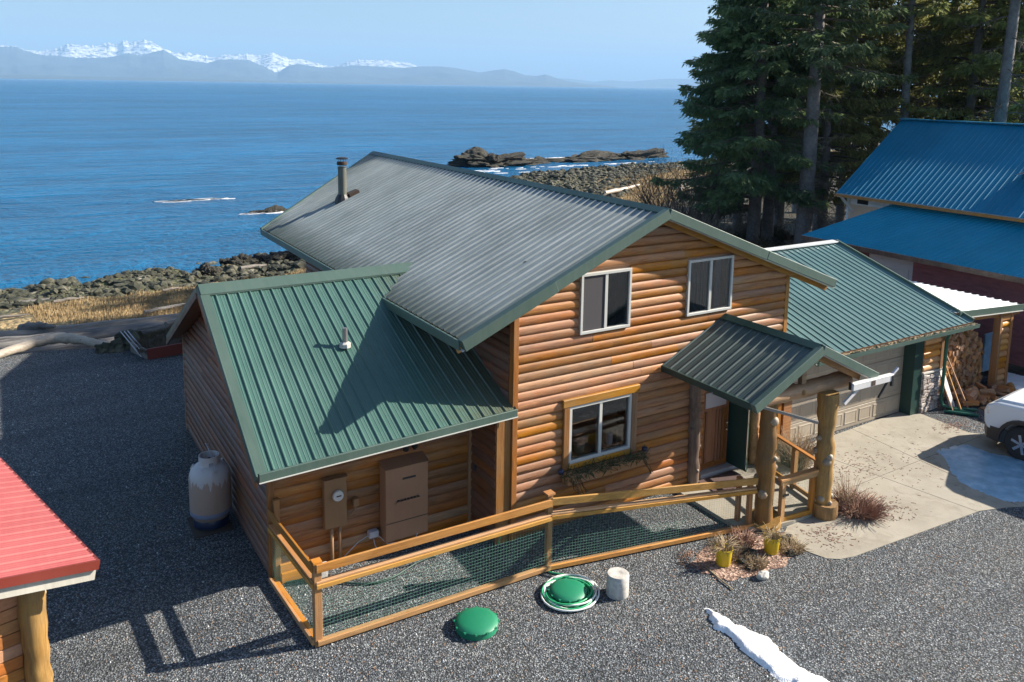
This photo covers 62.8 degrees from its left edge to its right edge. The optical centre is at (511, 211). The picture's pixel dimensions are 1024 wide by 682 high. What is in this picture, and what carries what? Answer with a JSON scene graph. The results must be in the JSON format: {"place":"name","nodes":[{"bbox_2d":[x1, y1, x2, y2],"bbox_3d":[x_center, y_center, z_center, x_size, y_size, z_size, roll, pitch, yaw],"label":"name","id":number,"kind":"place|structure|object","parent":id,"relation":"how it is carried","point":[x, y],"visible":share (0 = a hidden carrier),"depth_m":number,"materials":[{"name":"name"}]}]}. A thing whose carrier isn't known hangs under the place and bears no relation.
{"place":"outdoors","nodes":[
{"label":"outdoors","id":0,"kind":"place"},
{"bbox_2d":[0,75,374,83],"bbox_3d":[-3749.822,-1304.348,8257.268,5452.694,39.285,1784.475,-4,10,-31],"label":"coast","id":1,"kind":"structure","parent":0,"point":[85,78],"depth_m":8343.92},
{"bbox_2d":[0,39,418,72],"bbox_3d":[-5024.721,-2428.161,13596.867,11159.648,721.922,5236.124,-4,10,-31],"label":"snow mountains","id":2,"kind":"structure","parent":0,"point":[274,62],"depth_m":13837.64,"materials":[{"name":"snow"}]},
{"bbox_2d":[0,46,615,87],"bbox_3d":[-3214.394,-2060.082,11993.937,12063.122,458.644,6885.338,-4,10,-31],"label":"forest mountains","id":3,"kind":"structure","parent":0,"point":[156,64],"depth_m":11469.93,"materials":[{"name":"blue"}]},
{"bbox_2d":[0,78,936,289],"bbox_3d":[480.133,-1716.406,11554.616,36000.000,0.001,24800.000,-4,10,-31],"label":"sea","id":4,"kind":"structure","parent":0,"point":[91,171],"depth_m":151.25,"materials":[{"name":"liquid"}]},
{"bbox_2d":[249,205,288,212],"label":"rock","id":5,"kind":"object","parent":4,"relation":"in","point":[274,208],"visible":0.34,"depth_m":72.72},
{"bbox_2d":[154,157,654,214],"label":"sea foam","id":6,"kind":"object","parent":4,"relation":"on","point":[184,200],"visible":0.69,"depth_m":78.94,"materials":[{"name":"white"}]},
{"bbox_2d":[0,0,1022,81],"label":"sky","id":7,"kind":"structure","parent":0,"point":[587,40],"materials":[{"name":"blue"}]},
{"bbox_2d":[0,348,1023,681],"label":"gravel yard","id":8,"kind":"structure","parent":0,"point":[94,440],"depth_m":14.20,"materials":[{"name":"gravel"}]},
{"bbox_2d":[0,457,99,681],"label":"red roof shed","id":9,"kind":"structure","parent":8,"relation":"on","point":[43,547],"depth_m":10.55,"materials":[{"name":"metal"}]},
{"bbox_2d":[0,332,105,358],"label":"driftwood log","id":10,"kind":"object","parent":8,"relation":"on","point":[49,339],"visible":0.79,"depth_m":26.74,"materials":[{"name":"wood"}]},
{"bbox_2d":[94,342,110,352],"bbox_3d":[-12.892,4.362,26.526,0.389,0.507,0.566,8,11,40],"label":"rock","id":11,"kind":"object","parent":8,"relation":"on","point":[103,347],"visible":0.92,"depth_m":26.39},
{"bbox_2d":[105,337,125,352],"bbox_3d":[-12.573,4.290,26.637,0.733,0.572,0.556,0,9,-4],"label":"rock","id":12,"kind":"object","parent":8,"relation":"on","point":[118,345],"visible":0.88,"depth_m":26.52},
{"bbox_2d":[120,327,182,359],"bbox_3d":[-11.110,4.053,26.758,2.475,0.772,1.900,-4,10,-31],"label":"raised bed","id":13,"kind":"object","parent":8,"relation":"on","point":[151,345],"visible":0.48,"depth_m":26.18,"materials":[{"name":"wood"}]},
{"bbox_2d":[187,517,233,538],"bbox_3d":[-5.871,6.074,16.314,0.740,0.020,0.870,-4,10,-31],"label":"tank pad","id":14,"kind":"object","parent":8,"relation":"on","point":[199,533],"visible":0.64,"depth_m":16.05,"materials":[{"name":"grey"}]},
{"bbox_2d":[188,450,231,529],"bbox_3d":[-5.837,5.365,16.227,0.776,1.390,0.776,-4,10,-31],"label":"propane tank","id":15,"kind":"object","parent":14,"relation":"on","point":[210,494],"visible":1,"depth_m":15.96,"materials":[{"name":"white"}]},
{"bbox_2d":[281,569,302,583],"bbox_3d":[-3.682,6.274,14.532,0.620,0.178,0.050,-4,10,-31],"label":"plank","id":16,"kind":"object","parent":8,"relation":"on","point":[295,575],"visible":0.34,"depth_m":14.43,"materials":[{"name":"brown wood"}]},
{"bbox_2d":[280,557,308,580],"bbox_3d":[-3.774,6.209,14.559,0.500,0.300,0.050,-4,10,-31],"label":"plank","id":17,"kind":"object","parent":8,"relation":"on","point":[288,566],"visible":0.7,"depth_m":14.46,"materials":[{"name":"brown wood"}]},
{"bbox_2d":[280,555,436,584],"bbox_3d":[-2.584,6.362,14.609,2.761,0.031,0.539,-2,9,-20],"label":"cable","id":18,"kind":"object","parent":8,"relation":"on","point":[378,582],"visible":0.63,"depth_m":14.47,"materials":[{"name":"plastic"}]},
{"bbox_2d":[344,528,417,564],"bbox_3d":[-2.317,6.077,15.216,1.427,0.469,0.448,1,9,1],"label":"junction box","id":19,"kind":"object","parent":8,"relation":"on","point":[373,533],"visible":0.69,"depth_m":15.27,"materials":[{"name":"grey plastic"}]},
{"bbox_2d":[453,606,499,640],"bbox_3d":[-0.564,6.530,13.329,0.730,0.170,0.730,-4,10,-31],"label":"septic lid","id":20,"kind":"object","parent":8,"relation":"on","point":[476,623],"visible":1,"depth_m":13.20,"materials":[{"name":"green plastic"}]},
{"bbox_2d":[267,475,758,647],"bbox_3d":[0.503,5.715,14.560,9.184,1.550,2.031,-1,9,-14],"label":"fence","id":21,"kind":"object","parent":8,"relation":"on","point":[310,571],"visible":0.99,"depth_m":14.23,"materials":[{"name":"wood"}]},
{"bbox_2d":[166,151,878,577],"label":"log house","id":22,"kind":"structure","parent":8,"relation":"on","point":[518,343],"depth_m":16.40,"materials":[{"name":"wood"}]},
{"bbox_2d":[321,473,358,560],"bbox_3d":[-3.030,5.509,14.906,0.660,1.685,0.214,-4,10,-31],"label":"electric meter","id":23,"kind":"object","parent":22,"relation":"attached to","point":[334,499],"visible":0.96,"depth_m":14.79,"materials":[{"name":"paint"}]},
{"bbox_2d":[379,451,428,542],"bbox_3d":[-1.982,5.260,15.447,0.880,1.470,0.330,-4,10,-31],"label":"wall cabinet","id":24,"kind":"object","parent":22,"relation":"attached to","point":[403,496],"depth_m":15.32,"materials":[{"name":"brown plastic"}]},
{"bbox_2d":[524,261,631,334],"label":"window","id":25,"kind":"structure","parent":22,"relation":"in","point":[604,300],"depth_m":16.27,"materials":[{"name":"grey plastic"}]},
{"bbox_2d":[568,393,631,464],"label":"window","id":26,"kind":"structure","parent":22,"relation":"in","point":[596,429],"depth_m":17.79,"materials":[{"name":"grey plastic"}]},
{"bbox_2d":[558,445,652,494],"bbox_3d":[1.864,5.095,16.592,2.317,0.584,0.512,-4,10,-31],"label":"window box","id":27,"kind":"object","parent":22,"relation":"attached to","point":[581,474],"visible":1,"depth_m":16.50,"materials":[{"name":"brown wood"}]},
{"bbox_2d":[685,254,733,316],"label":"window","id":28,"kind":"structure","parent":22,"relation":"in","point":[706,291],"depth_m":17.75,"materials":[{"name":"grey plastic"}]},
{"bbox_2d":[700,391,728,469],"bbox_3d":[4.489,4.813,18.627,0.870,1.850,0.142,-4,10,-31],"label":"door","id":29,"kind":"structure","parent":22,"relation":"in","point":[716,409],"depth_m":18.64,"materials":[{"name":"brown wood"}]},
{"bbox_2d":[726,401,749,471],"bbox_3d":[5.043,4.788,18.686,0.060,1.920,0.600,-4,10,-31],"label":"storm door","id":30,"kind":"structure","parent":22,"relation":"in","point":[739,417],"depth_m":18.70,"materials":[{"name":"green paint"}]},
{"bbox_2d":[777,467,818,521],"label":"porch gate","id":31,"kind":"structure","parent":22,"relation":"attached to","point":[811,474],"depth_m":16.66,"materials":[{"name":"wood"}]},
{"bbox_2d":[842,367,898,404],"bbox_3d":[7.213,3.536,16.915,1.702,0.572,0.238,-4,10,-31],"label":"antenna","id":32,"kind":"object","parent":22,"relation":"attached to","point":[855,387],"visible":0.98,"depth_m":16.75,"materials":[{"name":"white paint"}]},
{"bbox_2d":[541,571,593,609],"bbox_3d":[0.955,6.438,14.309,0.909,0.102,1.169,2,9,7],"label":"garden hose","id":33,"kind":"object","parent":8,"relation":"on","point":[587,585],"visible":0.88,"depth_m":14.05,"materials":[{"name":"green"}]},
{"bbox_2d":[548,578,587,606],"bbox_3d":[0.946,6.425,14.189,0.675,0.170,0.675,-4,10,-31],"label":"septic lid","id":34,"kind":"object","parent":8,"relation":"on","point":[566,590],"visible":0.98,"depth_m":14.09,"materials":[{"name":"green plastic"}]},
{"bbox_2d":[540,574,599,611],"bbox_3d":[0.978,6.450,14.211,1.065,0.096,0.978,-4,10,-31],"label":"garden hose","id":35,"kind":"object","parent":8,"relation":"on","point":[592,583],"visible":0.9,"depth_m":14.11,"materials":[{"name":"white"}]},
{"bbox_2d":[606,567,628,599],"bbox_3d":[1.794,6.320,14.247,0.380,0.388,0.380,-4,10,-31],"label":"concrete cylinder","id":36,"kind":"object","parent":8,"relation":"on","point":[617,585],"visible":1,"depth_m":14.11,"materials":[{"name":"concrete"}]},
{"bbox_2d":[674,549,711,569],"bbox_3d":[3.289,6.354,15.301,0.705,0.063,0.684,3,9,14],"label":"dry grass clump","id":37,"kind":"object","parent":8,"relation":"on","point":[683,561],"visible":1,"depth_m":15.36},
{"bbox_2d":[677,461,812,530],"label":"porch slab","id":38,"kind":"structure","parent":8,"relation":"on","point":[751,471],"depth_m":17.33,"materials":[{"name":"concrete"}]},
{"bbox_2d":[699,470,744,490],"bbox_3d":[4.615,5.876,18.215,1.060,0.016,0.620,-4,10,-31],"label":"door mat","id":39,"kind":"object","parent":38,"relation":"on","point":[730,475],"depth_m":18.36,"materials":[{"name":"brown"}]},
{"bbox_2d":[775,434,816,497],"bbox_3d":[5.978,5.450,18.078,0.133,0.940,2.045,-2,9,-21],"label":"porch side rail","id":40,"kind":"object","parent":38,"relation":"on","point":[796,450],"visible":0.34,"depth_m":17.87,"materials":[{"name":"brown wood"}]},
{"bbox_2d":[690,532,799,581],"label":"garden soil","id":41,"kind":"structure","parent":8,"relation":"on","point":[733,571],"depth_m":15.23,"materials":[{"name":"soil"}]},
{"bbox_2d":[706,532,740,567],"bbox_3d":[3.841,6.144,15.184,0.676,0.520,0.750,1,9,0],"label":"yellow bucket","id":42,"kind":"object","parent":41,"relation":"on","point":[723,550],"visible":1,"depth_m":15.10,"materials":[{"name":"plastic"}]},
{"bbox_2d":[705,532,753,559],"bbox_3d":[4.036,6.254,15.665,0.881,0.176,0.984,0,9,-3],"label":"dry grass clump","id":43,"kind":"object","parent":41,"relation":"on","point":[739,548],"visible":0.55,"depth_m":15.69,"materials":[{"name":"plant"}]},
{"bbox_2d":[722,526,762,548],"bbox_3d":[4.380,6.180,15.921,0.796,0.257,0.755,-4,10,-31],"label":"dry grass clump","id":44,"kind":"object","parent":41,"relation":"on","point":[747,539],"visible":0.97,"depth_m":15.97,"materials":[{"name":"plant"}]},
{"bbox_2d":[742,550,774,569],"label":"dry grass clump","id":45,"kind":"object","parent":41,"relation":"on","point":[755,559],"visible":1,"depth_m":15.18,"materials":[{"name":"plant"}]},
{"bbox_2d":[756,523,788,554],"bbox_3d":[4.805,6.101,15.581,0.656,0.517,0.712,4,9,22],"label":"yellow bucket","id":46,"kind":"object","parent":41,"relation":"on","point":[772,541],"visible":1,"depth_m":15.51,"materials":[{"name":"plastic"}]},
{"bbox_2d":[779,532,811,554],"bbox_3d":[5.224,6.250,15.744,0.783,0.197,0.821,2,9,9],"label":"dry grass clump","id":47,"kind":"object","parent":41,"relation":"on","point":[795,548],"visible":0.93,"depth_m":15.75,"materials":[{"name":"plant"}]},
{"bbox_2d":[756,570,768,580],"bbox_3d":[4.423,6.425,14.799,0.273,0.162,0.189,-4,10,-31],"label":"stone","id":48,"kind":"object","parent":8,"relation":"on","point":[762,575],"visible":1,"depth_m":14.73,"materials":[{"name":"stone"}]},
{"bbox_2d":[705,608,828,681],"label":"snow patch","id":49,"kind":"object","parent":8,"relation":"on","point":[763,651],"visible":1,"depth_m":12.77,"materials":[{"name":"snow"}]},
{"bbox_2d":[764,239,979,449],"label":"garage","id":50,"kind":"structure","parent":8,"relation":"on","point":[872,314],"depth_m":22.23,"materials":[{"name":"metal"}]},
{"bbox_2d":[790,346,904,441],"bbox_3d":[8.410,4.512,21.217,4.700,2.100,0.078,-4,10,-31],"label":"garage door","id":51,"kind":"structure","parent":50,"relation":"in","point":[865,406],"depth_m":21.58,"materials":[{"name":"beige paint"}]},
{"bbox_2d":[940,370,954,406],"bbox_3d":[11.882,4.828,22.943,0.300,1.036,0.430,-7,12,-44],"label":"plank","id":52,"kind":"object","parent":8,"relation":"on","point":[949,393],"visible":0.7,"depth_m":22.93,"materials":[{"name":"white paint"}]},
{"bbox_2d":[947,356,968,407],"bbox_3d":[12.130,4.678,22.823,0.685,1.399,0.060,8,11,38],"label":"plank","id":53,"kind":"object","parent":8,"relation":"on","point":[957,382],"visible":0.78,"depth_m":22.81,"materials":[{"name":"brown wood"}]},
{"bbox_2d":[909,280,1023,385],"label":"wood shelter","id":54,"kind":"object","parent":8,"relation":"on","point":[1001,312],"visible":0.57,"depth_m":24.36,"materials":[{"name":"metal"}]},
{"bbox_2d":[962,400,978,405],"bbox_3d":[12.590,5.275,23.049,0.398,0.144,0.234,-8,-15,16],"label":"firewood","id":55,"kind":"object","parent":8,"relation":"on","point":[973,403],"visible":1,"depth_m":22.95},
{"bbox_2d":[967,390,977,400],"bbox_3d":[12.709,5.072,23.138,0.384,0.118,0.230,-18,64,-44],"label":"firewood","id":56,"kind":"object","parent":55,"relation":"on","point":[972,395],"visible":1,"depth_m":23.08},
{"bbox_2d":[1007,372,1023,389],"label":"snow patch","id":57,"kind":"object","parent":8,"relation":"on","point":[1016,380],"visible":0.51,"depth_m":25.03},
{"bbox_2d":[0,148,1023,376],"bbox_3d":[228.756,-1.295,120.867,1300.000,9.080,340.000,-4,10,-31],"label":"ground","id":58,"kind":"structure","parent":0,"point":[11,323],"depth_m":41.82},
{"bbox_2d":[17,321,55,329],"bbox_3d":[-17.703,4.341,31.328,1.450,0.492,0.356,2,9,5],"label":"driftwood log","id":59,"kind":"object","parent":58,"relation":"on","point":[33,326],"visible":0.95,"depth_m":31.20,"materials":[{"name":"wood"}]},
{"bbox_2d":[0,337,113,355],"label":"driftwood log","id":60,"kind":"object","parent":58,"relation":"on","point":[60,346],"visible":0.06,"depth_m":29.02,"materials":[{"name":"wood"}]},
{"bbox_2d":[53,297,83,302],"bbox_3d":[-20.848,4.143,39.467,1.306,0.218,0.177,-6,11,-39],"label":"driftwood log","id":61,"kind":"object","parent":58,"relation":"on","point":[65,299],"visible":0.98,"depth_m":39.35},
{"bbox_2d":[0,322,169,347],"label":"driftwood log","id":62,"kind":"object","parent":58,"relation":"on","point":[95,333],"visible":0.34,"depth_m":31.02,"materials":[{"name":"wood"}]},
{"bbox_2d":[0,313,178,336],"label":"driftwood log","id":63,"kind":"object","parent":58,"relation":"on","point":[151,319],"visible":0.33,"depth_m":32.06,"materials":[{"name":"wood"}]},
{"bbox_2d":[114,329,144,349],"bbox_3d":[-12.307,4.130,26.967,0.874,0.717,0.726,1,9,4],"label":"rock","id":64,"kind":"object","parent":58,"relation":"on","point":[135,334],"visible":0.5,"depth_m":26.73,"materials":[{"name":"stone"}]},
{"bbox_2d":[0,252,305,308],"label":"shore rocks","id":65,"kind":"object","parent":58,"relation":"on","point":[13,296],"visible":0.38,"depth_m":44.32,"materials":[{"name":"stone"}]},
{"bbox_2d":[20,267,305,324],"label":"beach grass","id":66,"kind":"structure","parent":58,"relation":"on","point":[93,313],"depth_m":38.26,"materials":[{"name":"plant"}]},
{"bbox_2d":[144,303,184,313],"bbox_3d":[-15.230,4.302,37.761,2.612,0.215,0.193,-7,12,-44],"label":"driftwood log","id":67,"kind":"object","parent":58,"relation":"on","point":[161,308],"visible":0.66,"depth_m":37.37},
{"bbox_2d":[195,262,222,275],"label":"rock","id":68,"kind":"object","parent":58,"relation":"on","point":[205,268],"visible":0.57,"depth_m":45.91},
{"bbox_2d":[219,253,258,265],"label":"rock","id":69,"kind":"object","parent":58,"relation":"on","point":[240,258],"visible":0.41,"depth_m":48.66,"materials":[{"name":"stone"}]},
{"bbox_2d":[240,264,266,269],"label":"driftwood log","id":70,"kind":"object","parent":58,"relation":"on","point":[251,266],"visible":0.98,"depth_m":47.62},
{"bbox_2d":[251,252,279,263],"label":"rock","id":71,"kind":"object","parent":58,"relation":"on","point":[264,258],"visible":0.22,"depth_m":50.22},
{"bbox_2d":[268,250,300,260],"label":"rock","id":72,"kind":"object","parent":58,"relation":"on","point":[287,255],"visible":0.35,"depth_m":50.96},
{"bbox_2d":[447,146,534,167],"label":"rock","id":73,"kind":"object","parent":58,"relation":"on","point":[475,156],"visible":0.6,"depth_m":115.99,"materials":[{"name":"stone"}]},
{"bbox_2d":[525,158,549,164],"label":"rock","id":74,"kind":"object","parent":58,"relation":"on","point":[535,160],"visible":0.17,"depth_m":120.92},
{"bbox_2d":[542,150,627,162],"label":"rock","id":75,"kind":"object","parent":58,"relation":"on","point":[593,156],"visible":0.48,"depth_m":125.98,"materials":[{"name":"stone"}]},
{"bbox_2d":[511,161,735,197],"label":"point rocks","id":76,"kind":"object","parent":58,"relation":"on","point":[584,174],"visible":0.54,"depth_m":97.46,"materials":[{"name":"stone"}]},
{"bbox_2d":[603,184,639,193],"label":"driftwood log","id":77,"kind":"object","parent":76,"relation":"on","point":[615,190],"visible":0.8,"depth_m":80.32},
{"bbox_2d":[602,148,668,159],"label":"rock","id":78,"kind":"object","parent":58,"relation":"on","point":[639,154],"visible":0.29,"depth_m":132.61,"materials":[{"name":"stone"}]},
{"bbox_2d":[596,164,732,205],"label":"beach grass","id":79,"kind":"structure","parent":58,"relation":"on","point":[633,197],"depth_m":87.43,"materials":[{"name":"plant"}]},
{"bbox_2d":[609,146,740,225],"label":"bare shrub","id":80,"kind":"object","parent":58,"relation":"on","point":[681,188],"visible":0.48,"depth_m":42.70,"materials":[{"name":"plant"}]},
{"bbox_2d":[667,189,750,237],"bbox_3d":[9.229,0.952,39.307,4.179,3.999,4.360,2,9,10],"label":"bare shrub","id":81,"kind":"object","parent":58,"relation":"on","point":[718,226],"visible":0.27,"depth_m":39.62,"materials":[{"name":"plant"}]},
{"bbox_2d":[674,1,799,235],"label":"spruce tree","id":82,"kind":"object","parent":58,"relation":"on","point":[696,128],"visible":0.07,"depth_m":45.53,"materials":[{"name":"green plant"}]},
{"bbox_2d":[650,0,850,243],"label":"spruce tree","id":83,"kind":"object","parent":58,"relation":"on","point":[721,106],"visible":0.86,"depth_m":38.87,"materials":[{"name":"green plant"}]},
{"bbox_2d":[745,235,780,247],"bbox_3d":[11.744,2.137,39.816,3.740,2.137,3.854,-5,10,-35],"label":"brush","id":84,"kind":"object","parent":58,"relation":"on","point":[764,243],"visible":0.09,"depth_m":39.76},
{"bbox_2d":[714,1,840,243],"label":"spruce tree","id":85,"kind":"object","parent":58,"relation":"on","point":[767,228],"visible":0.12,"depth_m":41.41,"materials":[{"name":"green plant"}]},
{"bbox_2d":[735,11,865,228],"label":"spruce tree","id":86,"kind":"object","parent":58,"relation":"on","point":[782,208],"visible":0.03,"depth_m":46.54,"materials":[{"name":"green plant"}]},
{"bbox_2d":[747,0,906,230],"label":"spruce tree","id":87,"kind":"object","parent":58,"relation":"on","point":[850,160],"visible":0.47,"depth_m":41.52,"materials":[{"name":"green plant"}]},
{"bbox_2d":[738,0,918,247],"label":"spruce tree","id":88,"kind":"object","parent":58,"relation":"on","point":[819,49],"visible":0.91,"depth_m":36.47,"materials":[{"name":"green plant"}]},
{"bbox_2d":[791,6,888,229],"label":"spruce tree","id":89,"kind":"object","parent":58,"relation":"on","point":[814,227],"depth_m":51.48,"materials":[{"name":"green plant"}]},
{"bbox_2d":[795,0,922,223],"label":"spruce tree","id":90,"kind":"object","parent":58,"relation":"on","point":[874,4],"visible":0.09,"depth_m":46.80,"materials":[{"name":"green plant"}]},
{"bbox_2d":[830,0,942,155],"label":"spruce tree","id":91,"kind":"object","parent":58,"relation":"on","point":[880,93],"visible":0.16,"depth_m":49.24,"materials":[{"name":"green plant"}]},
{"bbox_2d":[801,118,1023,366],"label":"barn","id":92,"kind":"structure","parent":58,"relation":"on","point":[937,203],"depth_m":30.56,"materials":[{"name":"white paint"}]},
{"bbox_2d":[884,265,908,279],"bbox_3d":[13.699,3.156,30.124,0.028,2.300,0.950,-4,10,-31],"label":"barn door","id":93,"kind":"structure","parent":92,"relation":"in","point":[902,272],"depth_m":29.81,"materials":[{"name":"grey plastic"}]},
{"bbox_2d":[863,0,968,128],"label":"spruce tree","id":94,"kind":"object","parent":58,"relation":"on","point":[889,87],"visible":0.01,"depth_m":55.82,"materials":[{"name":"green plant"}]},
{"bbox_2d":[858,0,997,142],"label":"spruce tree","id":95,"kind":"object","parent":58,"relation":"on","point":[914,10],"visible":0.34,"depth_m":42.93,"materials":[{"name":"green plant"}]},
{"bbox_2d":[886,0,1023,128],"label":"spruce tree","id":96,"kind":"object","parent":58,"relation":"on","point":[960,49],"visible":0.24,"depth_m":45.40,"materials":[{"name":"green plant"}]},
{"bbox_2d":[889,0,1023,124],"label":"spruce tree","id":97,"kind":"object","parent":58,"relation":"on","point":[973,68],"visible":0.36,"depth_m":42.90,"materials":[{"name":"green plant"}]},
{"bbox_2d":[920,0,1022,119],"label":"spruce tree","id":98,"kind":"object","parent":58,"relation":"on","point":[967,54],"visible":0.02,"depth_m":53.53,"materials":[{"name":"green plant"}]},
{"bbox_2d":[981,332,992,371],"bbox_3d":[14.833,4.311,25.924,1.000,1.200,0.080,-4,10,-31],"label":"panel","id":99,"kind":"object","parent":58,"relation":"on","point":[987,340],"visible":0.28,"depth_m":25.70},
{"bbox_2d":[954,0,1023,124],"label":"spruce tree","id":100,"kind":"object","parent":58,"relation":"on","point":[1002,102],"visible":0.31,"depth_m":35.95,"materials":[{"name":"green plant"}]},
{"bbox_2d":[961,0,1023,122],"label":"spruce tree","id":101,"kind":"object","parent":58,"relation":"on","point":[982,101],"visible":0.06,"depth_m":43.97,"materials":[{"name":"green plant"}]},
{"bbox_2d":[963,7,1023,124],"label":"spruce tree","id":102,"kind":"object","parent":58,"relation":"on","point":[998,60],"visible":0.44,"depth_m":40.10,"materials":[{"name":"green plant"}]},
{"bbox_2d":[558,78,938,90],"bbox_3d":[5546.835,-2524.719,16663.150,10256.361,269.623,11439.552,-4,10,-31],"label":"distant mountains","id":103,"kind":"structure","parent":0,"point":[666,83],"depth_m":17414.23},
{"bbox_2d":[777,412,1023,559],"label":"driveway","id":104,"kind":"structure","parent":0,"point":[897,427],"depth_m":18.43,"materials":[{"name":"concrete"}]},
{"bbox_2d":[776,425,817,470],"bbox_3d":[6.503,5.396,19.182,1.750,0.903,1.672,-4,10,-31],"label":"dry grass clump","id":105,"kind":"object","parent":104,"relation":"on","point":[807,444],"visible":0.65,"depth_m":19.07,"materials":[{"name":"plant"}]},
{"bbox_2d":[833,476,868,507],"bbox_3d":[6.913,5.762,17.262,0.588,0.759,0.612,0,9,-7],"label":"dry grass clump","id":106,"kind":"object","parent":104,"relation":"on","point":[843,494],"visible":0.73,"depth_m":17.18,"materials":[{"name":"plant"}]},
{"bbox_2d":[832,485,898,524],"bbox_3d":[7.069,5.939,17.197,1.606,0.439,1.547,5,9,23],"label":"heather bush","id":107,"kind":"object","parent":104,"relation":"on","point":[865,506],"visible":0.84,"depth_m":17.03,"materials":[{"name":"plant"}]},
{"bbox_2d":[778,418,980,551],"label":"leaf litter","id":108,"kind":"object","parent":104,"relation":"on","point":[950,424],"visible":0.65,"depth_m":18.36,"materials":[{"name":"plant"}]},
{"bbox_2d":[836,428,1011,509],"bbox_3d":[9.033,5.816,19.574,4.606,0.002,4.274,3,9,14],"label":"slab joint","id":109,"kind":"object","parent":104,"relation":"on","point":[906,465],"visible":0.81,"depth_m":19.09,"materials":[{"name":"grey"}]},
{"bbox_2d":[936,444,1023,501],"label":"ice patch","id":110,"kind":"object","parent":104,"relation":"on","point":[1001,477],"visible":1,"depth_m":19.05,"materials":[{"name":"ice"}]},
{"bbox_2d":[984,388,1023,460],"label":"parked car","id":111,"kind":"object","parent":104,"relation":"on","point":[1004,419],"visible":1,"depth_m":19.91,"materials":[{"name":"white paint"}]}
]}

